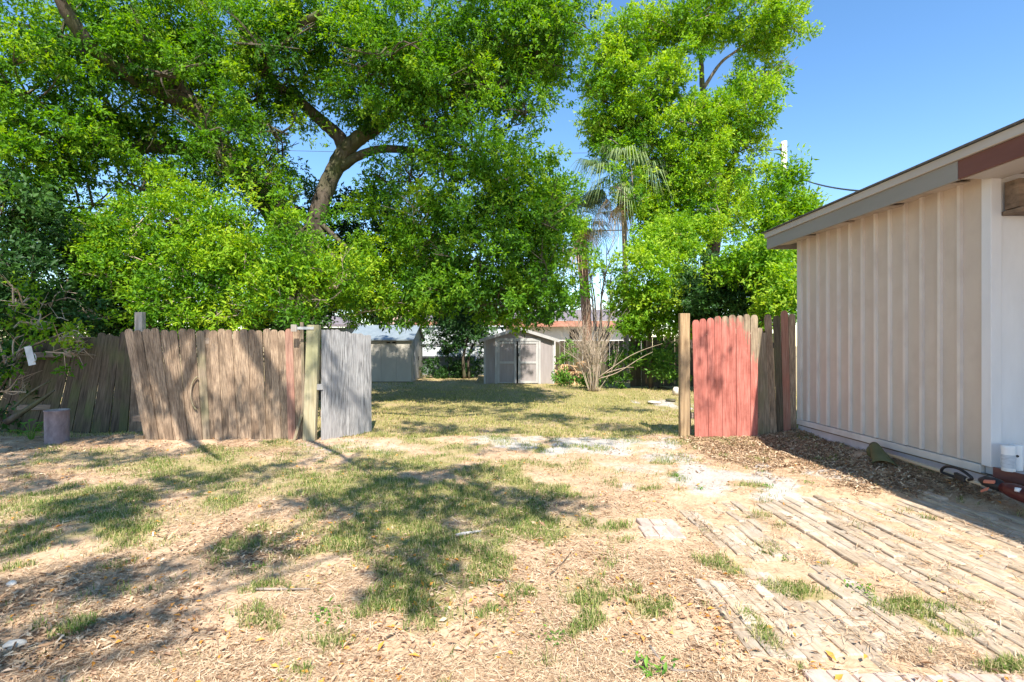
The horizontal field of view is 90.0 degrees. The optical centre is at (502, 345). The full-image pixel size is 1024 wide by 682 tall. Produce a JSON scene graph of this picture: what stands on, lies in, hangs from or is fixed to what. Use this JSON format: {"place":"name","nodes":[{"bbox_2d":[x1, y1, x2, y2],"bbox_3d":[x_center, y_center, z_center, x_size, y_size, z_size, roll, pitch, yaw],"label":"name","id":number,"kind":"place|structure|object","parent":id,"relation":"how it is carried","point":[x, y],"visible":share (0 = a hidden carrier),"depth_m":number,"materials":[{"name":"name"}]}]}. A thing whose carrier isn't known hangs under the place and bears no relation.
{"place":"outdoors","nodes":[
{"label":"outdoors","id":0,"kind":"place"},
{"bbox_2d":[0,375,797,438],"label":"lawn grass","id":1,"kind":"structure","parent":0,"point":[438,434],"depth_m":10.31,"materials":[{"name":"green plant"}]},
{"bbox_2d":[0,346,1023,681],"bbox_3d":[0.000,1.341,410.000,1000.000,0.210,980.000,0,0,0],"label":"ground","id":2,"kind":"structure","parent":0,"point":[700,496],"depth_m":4.12,"materials":[{"name":"soil"}]},
{"bbox_2d":[6,580,16,586],"bbox_3d":[-2.887,1.401,3.010,0.072,0.034,0.048,0,0,42],"label":"stone","id":3,"kind":"object","parent":2,"relation":"on","point":[11,582],"visible":0.93,"depth_m":3.00,"materials":[{"name":"white stone"}]},
{"bbox_2d":[2,639,26,650],"bbox_3d":[-2.242,1.377,2.354,0.096,0.042,0.048,0,0,-21],"label":"stone","id":4,"kind":"object","parent":2,"relation":"on","point":[10,643],"visible":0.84,"depth_m":2.34,"materials":[{"name":"white stone"}]},
{"bbox_2d":[10,419,43,439],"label":"broadleaf plant","id":5,"kind":"object","parent":2,"relation":"on","point":[30,437],"visible":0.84,"depth_m":7.47,"materials":[{"name":"green plant"}]},
{"bbox_2d":[18,621,52,669],"bbox_3d":[-2.148,1.378,2.380,0.058,0.023,0.418,0,0,-30],"label":"stick","id":6,"kind":"object","parent":2,"relation":"on","point":[21,667],"visible":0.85,"depth_m":2.32,"materials":[{"name":"wood"}]},
{"bbox_2d":[0,271,93,390],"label":"bush","id":7,"kind":"object","parent":2,"relation":"on","point":[36,327],"visible":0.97,"depth_m":7.95,"materials":[{"name":"green plant"}]},
{"bbox_2d":[43,408,70,444],"bbox_3d":[-6.410,1.211,7.368,0.300,0.578,0.300,0,0,0],"label":"pipe stub","id":8,"kind":"object","parent":2,"relation":"on","point":[57,425],"visible":0.93,"depth_m":7.26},
{"bbox_2d":[0,167,153,433],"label":"bush","id":9,"kind":"object","parent":2,"relation":"on","point":[69,300],"visible":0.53,"depth_m":8.85,"materials":[{"name":"green plant"}]},
{"bbox_2d":[2,390,54,424],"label":"dead branch","id":10,"kind":"object","parent":9,"relation":"attached to","point":[9,420],"visible":1,"depth_m":7.78,"materials":[{"name":"brown wood"}]},
{"bbox_2d":[10,381,50,409],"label":"dead branch","id":11,"kind":"object","parent":9,"relation":"attached to","point":[24,397],"visible":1,"depth_m":7.79,"materials":[{"name":"brown wood"}]},
{"bbox_2d":[0,332,63,363],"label":"vine stem","id":12,"kind":"object","parent":9,"relation":"attached to","point":[32,345],"visible":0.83,"depth_m":7.89,"materials":[{"name":"brown plant"}]},
{"bbox_2d":[24,346,36,365],"bbox_3d":[-7.232,0.157,7.844,0.197,0.313,0.020,0,0,0],"label":"hanging tag","id":13,"kind":"object","parent":12,"relation":"hanging from","point":[31,360],"visible":0.91,"depth_m":7.85,"materials":[{"name":"plastic"}]},
{"bbox_2d":[0,331,162,433],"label":"picket fence","id":14,"kind":"object","parent":2,"relation":"on","point":[106,371],"visible":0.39,"depth_m":8.26,"materials":[{"name":"wood"}]},
{"bbox_2d":[135,312,145,330],"bbox_3d":[-5.872,0.530,8.300,0.124,2.140,0.090,0,0,0],"label":"fence post","id":15,"kind":"object","parent":2,"relation":"on","point":[140,321],"visible":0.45,"depth_m":8.26,"materials":[{"name":"grey wood"}]},
{"bbox_2d":[93,262,198,349],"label":"bush","id":16,"kind":"object","parent":2,"relation":"on","point":[150,326],"visible":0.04,"depth_m":10.30,"materials":[{"name":"green plant"}]},
{"bbox_2d":[39,161,262,338],"bbox_3d":[-6.684,-1.047,9.664,4.387,4.915,2.661,0,0,0],"label":"bush","id":17,"kind":"object","parent":2,"relation":"on","point":[133,287],"visible":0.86,"depth_m":9.29,"materials":[{"name":"green plant"}]},
{"bbox_2d":[125,328,209,440],"bbox_3d":[-4.892,0.592,7.481,1.235,1.697,0.116,0,0,0],"label":"picket fence","id":18,"kind":"object","parent":2,"relation":"on","point":[172,405],"visible":0.88,"depth_m":7.47,"materials":[{"name":"brown wood"}]},
{"bbox_2d":[203,322,304,440],"bbox_3d":[-3.632,0.546,7.466,1.522,1.773,0.196,0,0,0],"label":"picket fence","id":19,"kind":"object","parent":2,"relation":"on","point":[241,392],"visible":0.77,"depth_m":7.49,"materials":[{"name":"brown wood"}]},
{"bbox_2d":[0,164,514,364],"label":"bush","id":20,"kind":"object","parent":2,"relation":"on","point":[344,228],"visible":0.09,"depth_m":14.61,"materials":[{"name":"green plant"}]},
{"bbox_2d":[147,179,378,406],"bbox_3d":[-4.348,-0.829,9.785,4.026,4.485,2.523,0,0,0],"label":"bush","id":21,"kind":"object","parent":2,"relation":"on","point":[273,280],"visible":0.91,"depth_m":9.37,"materials":[{"name":"green plant"}]},
{"bbox_2d":[255,588,309,590],"bbox_3d":[-1.246,1.382,2.906,0.302,0.021,0.025,0,0,-3],"label":"stick","id":22,"kind":"object","parent":2,"relation":"on","point":[273,589],"visible":0.94,"depth_m":2.90,"materials":[{"name":"beige wood"}]},
{"bbox_2d":[0,0,606,399],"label":"oak tree","id":23,"kind":"object","parent":2,"relation":"on","point":[142,58],"visible":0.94,"depth_m":11.08,"materials":[{"name":"green plant"}]},
{"bbox_2d":[307,204,451,334],"bbox_3d":[-2.882,-1.828,11.780,3.706,3.186,2.623,0,0,0],"label":"bush","id":24,"kind":"object","parent":23,"relation":"attached to","point":[387,299],"visible":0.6,"depth_m":11.45,"materials":[{"name":"green plant"}]},
{"bbox_2d":[369,166,599,335],"bbox_3d":[-0.267,-2.322,11.961,5.419,4.225,2.374,0,0,-24],"label":"foliage","id":25,"kind":"object","parent":23,"relation":"attached to","point":[424,203],"visible":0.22,"depth_m":11.72,"materials":[{"name":"green plant"}]},
{"bbox_2d":[291,324,320,440],"bbox_3d":[-2.830,0.600,7.385,0.388,1.800,0.130,0,0,0],"label":"fence post","id":26,"kind":"object","parent":2,"relation":"on","point":[312,369],"visible":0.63,"depth_m":7.35,"materials":[{"name":"brown wood"}]},
{"bbox_2d":[317,329,371,439],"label":"gate","id":27,"kind":"structure","parent":26,"relation":"attached to","point":[344,386],"depth_m":7.78,"materials":[{"name":"grey wood"}]},
{"bbox_2d":[9,223,616,329],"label":"distant trees","id":28,"kind":"object","parent":2,"relation":"on","point":[246,289],"depth_m":58.22,"materials":[{"name":"green plant"}]},
{"bbox_2d":[322,315,360,333],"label":"outbuilding","id":29,"kind":"structure","parent":2,"relation":"on","point":[339,323],"depth_m":24.50,"materials":[{"name":"white"}]},
{"bbox_2d":[353,325,423,381],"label":"shed","id":30,"kind":"structure","parent":2,"relation":"on","point":[396,356],"depth_m":19.58,"materials":[{"name":"grey metal"}]},
{"bbox_2d":[414,339,418,378],"bbox_3d":[-3.447,0.527,20.575,0.056,1.585,1.050,0,0,0],"label":"door","id":31,"kind":"structure","parent":30,"relation":"in","point":[416,341],"depth_m":20.53,"materials":[{"name":"grey plastic"}]},
{"bbox_2d":[384,627,411,639],"bbox_3d":[-0.504,1.399,2.503,0.181,0.020,0.027,0,0,-44],"label":"stick","id":32,"kind":"object","parent":2,"relation":"on","point":[390,635],"visible":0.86,"depth_m":2.48,"materials":[{"name":"brown wood"}]},
{"bbox_2d":[7,382,876,681],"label":"weeds","id":33,"kind":"object","parent":2,"relation":"on","point":[647,662],"visible":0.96,"depth_m":2.47,"materials":[{"name":"green plant"}]},
{"bbox_2d":[419,347,483,378],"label":"bush","id":34,"kind":"object","parent":2,"relation":"on","point":[455,367],"visible":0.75,"depth_m":22.01,"materials":[{"name":"green plant"}]},
{"bbox_2d":[420,302,500,378],"bbox_3d":[-1.683,-0.537,21.776,3.918,3.887,2.719,0,0,37],"label":"tree","id":35,"kind":"object","parent":2,"relation":"on","point":[470,335],"visible":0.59,"depth_m":21.47,"materials":[{"name":"green plant"}]},
{"bbox_2d":[421,326,504,374],"bbox_3d":[-2.420,0.281,24.260,5.143,2.437,0.280,0,0,0],"label":"boundary fence","id":36,"kind":"object","parent":2,"relation":"on","point":[432,353],"visible":0.16,"depth_m":24.18,"materials":[{"name":"metal"}]},
{"bbox_2d":[455,530,481,536],"bbox_3d":[-0.244,1.372,3.744,0.205,0.035,0.038,0,0,-23],"label":"stick","id":37,"kind":"object","parent":2,"relation":"on","point":[464,533],"visible":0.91,"depth_m":3.72,"materials":[{"name":"grey wood"}]},
{"bbox_2d":[333,305,654,337],"bbox_3d":[-0.447,-0.903,28.991,19.120,3.983,3.640,0,0,0],"label":"bush","id":38,"kind":"object","parent":2,"relation":"on","point":[400,317],"visible":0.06,"depth_m":29.05,"materials":[{"name":"green plant"}]},
{"bbox_2d":[0,423,1002,671],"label":"bark mulch","id":39,"kind":"object","parent":2,"relation":"on","point":[757,451],"visible":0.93,"depth_m":5.17,"materials":[{"name":"brown wood"}]},
{"bbox_2d":[866,442,1023,502],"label":"string trimmer","id":40,"kind":"object","parent":39,"relation":"on","point":[875,451],"visible":1,"depth_m":4.63,"materials":[{"name":"plastic"}]},
{"bbox_2d":[486,579,522,586],"bbox_3d":[0.042,1.396,3.003,0.306,0.022,0.039,0,0,31],"label":"stick","id":41,"kind":"object","parent":2,"relation":"on","point":[502,580],"visible":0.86,"depth_m":3.04,"materials":[{"name":"beige wood"}]},
{"bbox_2d":[0,430,1023,681],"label":"grass","id":42,"kind":"structure","parent":2,"relation":"on","point":[418,538],"depth_m":3.81,"materials":[{"name":"green plant"}]},
{"bbox_2d":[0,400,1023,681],"bbox_3d":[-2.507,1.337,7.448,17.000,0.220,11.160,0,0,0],"label":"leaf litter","id":43,"kind":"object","parent":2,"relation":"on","point":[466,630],"visible":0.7,"depth_m":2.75,"materials":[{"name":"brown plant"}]},
{"bbox_2d":[0,409,1023,681],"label":"straw","id":44,"kind":"object","parent":2,"relation":"on","point":[588,657],"visible":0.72,"depth_m":2.69,"materials":[{"name":"beige plant"}]},
{"bbox_2d":[479,328,558,383],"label":"shed","id":45,"kind":"structure","parent":2,"relation":"on","point":[520,359],"depth_m":18.68,"materials":[{"name":"beige"}]},
{"bbox_2d":[497,341,515,382],"bbox_3d":[0.163,0.613,18.681,0.700,1.534,0.047,0,0,0],"label":"door","id":46,"kind":"structure","parent":45,"relation":"in","point":[506,350],"depth_m":18.68,"materials":[{"name":"beige"}]},
{"bbox_2d":[518,341,537,382],"bbox_3d":[0.941,0.613,18.681,0.736,1.534,0.047,0,0,0],"label":"door","id":47,"kind":"structure","parent":45,"relation":"in","point":[527,350],"depth_m":18.68,"materials":[{"name":"beige"}]},
{"bbox_2d":[550,550,572,574],"bbox_3d":[0.388,1.392,3.293,0.014,0.013,0.412,0,0,27],"label":"stick","id":48,"kind":"object","parent":2,"relation":"on","point":[552,572],"visible":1,"depth_m":3.27,"materials":[{"name":"brown wood"}]},
{"bbox_2d":[554,360,608,384],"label":"bush","id":49,"kind":"object","parent":2,"relation":"on","point":[574,372],"visible":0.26,"depth_m":19.15,"materials":[{"name":"beige plant"}]},
{"bbox_2d":[550,337,626,387],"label":"bush","id":50,"kind":"object","parent":2,"relation":"on","point":[561,380],"visible":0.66,"depth_m":17.39,"materials":[{"name":"green plant"}]},
{"bbox_2d":[558,187,621,364],"bbox_3d":[3.234,-2.713,21.638,4.738,8.450,4.052,0,0,0],"label":"palm tree","id":51,"kind":"object","parent":2,"relation":"on","point":[585,304],"visible":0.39,"depth_m":21.81,"materials":[{"name":"green plant"}]},
{"bbox_2d":[555,341,629,378],"bbox_3d":[3.936,0.598,21.516,3.410,1.604,0.032,0,0,0],"label":"boundary fence","id":52,"kind":"object","parent":2,"relation":"on","point":[559,348],"visible":0.2,"depth_m":21.50,"materials":[{"name":"wood"}]},
{"bbox_2d":[578,235,617,358],"bbox_3d":[4.730,-2.397,25.224,2.339,6.126,3.058,0,0,0],"label":"bare sapling","id":53,"kind":"object","parent":2,"relation":"on","point":[601,293],"visible":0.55,"depth_m":24.83,"materials":[{"name":"brown plant"}]},
{"bbox_2d":[553,290,659,391],"bbox_3d":[2.959,-0.175,15.818,2.793,3.222,2.584,0,0,-22],"label":"bare shrub","id":54,"kind":"object","parent":2,"relation":"on","point":[593,381],"visible":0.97,"depth_m":15.52,"materials":[{"name":"brown plant"}]},
{"bbox_2d":[567,138,673,381],"bbox_3d":[4.667,-3.236,19.847,4.453,9.475,4.311,0,0,0],"label":"palm tree","id":55,"kind":"object","parent":2,"relation":"on","point":[613,156],"visible":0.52,"depth_m":19.36,"materials":[{"name":"green plant"}]},
{"bbox_2d":[600,338,692,388],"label":"bush","id":56,"kind":"object","parent":2,"relation":"on","point":[659,356],"visible":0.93,"depth_m":16.35,"materials":[{"name":"green plant"}]},
{"bbox_2d":[583,209,709,388],"bbox_3d":[4.987,-1.570,16.134,4.079,5.952,3.367,0,0,-37],"label":"tree","id":57,"kind":"object","parent":2,"relation":"on","point":[644,318],"visible":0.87,"depth_m":15.76,"materials":[{"name":"green plant"}]},
{"bbox_2d":[648,400,660,403],"bbox_3d":[3.618,1.350,12.182,0.279,0.066,0.401,0,0,-13],"label":"stone","id":58,"kind":"object","parent":2,"relation":"on","point":[655,402],"visible":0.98,"depth_m":12.07,"materials":[{"name":"white stone"}]},
{"bbox_2d":[665,398,675,401],"bbox_3d":[4.176,1.359,12.723,0.246,0.096,0.287,0,0,-18],"label":"stone","id":59,"kind":"object","parent":2,"relation":"on","point":[670,400],"visible":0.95,"depth_m":12.63,"materials":[{"name":"brown stone"}]},
{"bbox_2d":[672,387,677,394],"bbox_3d":[4.866,1.294,14.357,0.189,0.266,0.248,0,0,29],"label":"stone","id":60,"kind":"object","parent":2,"relation":"on","point":[675,391],"visible":0.74,"depth_m":14.27,"materials":[{"name":"white stone"}]},
{"bbox_2d":[678,313,689,436],"bbox_3d":[2.733,0.559,7.700,0.144,2.081,0.090,0,0,0],"label":"fence post","id":61,"kind":"object","parent":2,"relation":"on","point":[684,374],"visible":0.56,"depth_m":7.66,"materials":[{"name":"brown wood"}]},
{"bbox_2d":[691,314,758,437],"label":"gate","id":62,"kind":"structure","parent":61,"relation":"attached to","point":[725,367],"depth_m":7.61,"materials":[{"name":"red paint"}]},
{"bbox_2d":[649,645,721,672],"bbox_3d":[0.776,1.394,2.236,0.322,0.015,0.113,0,0,37],"label":"stick","id":63,"kind":"object","parent":2,"relation":"on","point":[668,667],"visible":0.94,"depth_m":2.20,"materials":[{"name":"beige wood"}]},
{"bbox_2d":[690,403,690,434],"bbox_3d":[2.840,0.680,7.860,0.110,1.440,0.040,0,0,0],"label":"brace board","id":64,"kind":"object","parent":2,"relation":"on","point":[690,418],"depth_m":7.84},
{"bbox_2d":[595,260,795,332],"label":"distant trees","id":65,"kind":"object","parent":2,"relation":"on","point":[608,280],"depth_m":58.53,"materials":[{"name":"green plant"}]},
{"bbox_2d":[567,0,824,280],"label":"tall tree","id":66,"kind":"object","parent":2,"relation":"on","point":[696,169],"visible":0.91,"depth_m":19.39,"materials":[{"name":"green plant"}]},
{"bbox_2d":[630,333,774,386],"bbox_3d":[6.815,0.483,17.416,4.930,1.833,0.032,0,0,0],"label":"boundary fence","id":67,"kind":"object","parent":2,"relation":"on","point":[638,377],"visible":0.13,"depth_m":17.40,"materials":[{"name":"brown wood"}]},
{"bbox_2d":[652,247,775,332],"bbox_3d":[6.292,-0.759,14.789,3.847,4.327,2.642,0,0,17],"label":"bush","id":68,"kind":"object","parent":2,"relation":"on","point":[717,301],"visible":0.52,"depth_m":14.39,"materials":[{"name":"green plant"}]},
{"bbox_2d":[693,220,796,334],"bbox_3d":[6.895,-0.939,13.506,2.732,4.686,3.303,0,0,-31],"label":"bush","id":69,"kind":"object","parent":2,"relation":"on","point":[760,264],"visible":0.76,"depth_m":13.01,"materials":[{"name":"green plant"}]},
{"bbox_2d":[766,141,786,178],"bbox_3d":[14.995,-4.625,28.000,1.196,13.050,0.386,0,0,0],"label":"utility pole","id":70,"kind":"object","parent":2,"relation":"on","point":[782,148],"visible":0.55,"depth_m":27.88,"materials":[{"name":"metal"}]},
{"bbox_2d":[284,148,771,153],"bbox_3d":[-0.400,-10.650,27.999,31.201,0.322,0.023,0,0,0],"label":"overhead wire","id":71,"kind":"object","parent":70,"relation":"attached to","point":[452,153],"visible":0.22,"depth_m":27.99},
{"bbox_2d":[794,176,857,190],"bbox_3d":[12.502,-6.600,20.001,0.056,6.053,17.037,0,0,20],"label":"overhead wire","id":72,"kind":"object","parent":70,"relation":"attached to","point":[832,187],"visible":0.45,"depth_m":18.39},
{"bbox_2d":[758,310,795,435],"bbox_3d":[4.107,0.454,7.692,0.592,1.956,0.073,0,0,0],"label":"picket fence","id":73,"kind":"object","parent":2,"relation":"on","point":[778,414],"visible":0.79,"depth_m":7.66,"materials":[{"name":"brown wood"}]},
{"bbox_2d":[726,142,831,331],"bbox_3d":[8.110,-2.089,15.012,3.091,7.400,2.727,0,0,0],"label":"feathery tree","id":74,"kind":"object","parent":2,"relation":"on","point":[781,207],"visible":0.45,"depth_m":14.62,"materials":[{"name":"green plant"}]},
{"bbox_2d":[636,489,1023,681],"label":"brick paving","id":75,"kind":"structure","parent":2,"relation":"on","point":[813,519],"depth_m":3.04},
{"bbox_2d":[761,118,1023,492],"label":"house","id":76,"kind":"structure","parent":2,"relation":"on","point":[910,313],"depth_m":5.36,"materials":[{"name":"beige"}]},
{"bbox_2d":[1001,444,1015,471],"bbox_3d":[4.427,0.985,4.480,0.097,0.226,0.097,0,0,0],"label":"container","id":77,"kind":"object","parent":76,"relation":"on","point":[1008,457],"visible":1,"depth_m":4.45,"materials":[{"name":"white plastic"}]},
{"bbox_2d":[1009,444,1023,470],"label":"container","id":78,"kind":"object","parent":76,"relation":"on","point":[1019,458],"visible":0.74,"depth_m":4.47,"materials":[{"name":"white plastic"}]},
{"bbox_2d":[0,0,1023,345],"label":"sky","id":79,"kind":"structure","parent":0,"point":[887,88],"materials":[{"name":"blue"}]},
{"bbox_2d":[425,310,640,364],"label":"neighbour house","id":80,"kind":"structure","parent":0,"point":[556,329],"depth_m":36.00,"materials":[{"name":"paint"}]},
{"bbox_2d":[570,329,578,340],"bbox_3d":[5.062,-0.720,35.955,0.795,0.810,0.070,0,0,0],"label":"window","id":81,"kind":"structure","parent":80,"relation":"in","point":[574,330],"depth_m":35.95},
{"bbox_2d":[598,329,608,340],"bbox_3d":[7.133,-0.720,35.955,0.885,0.810,0.070,0,0,0],"label":"window","id":82,"kind":"structure","parent":80,"relation":"in","point":[598,329],"depth_m":35.95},
{"bbox_2d":[558,291,580,309],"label":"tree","id":83,"kind":"object","parent":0,"point":[578,302],"visible":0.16,"depth_m":59.61,"materials":[{"name":"green plant"}]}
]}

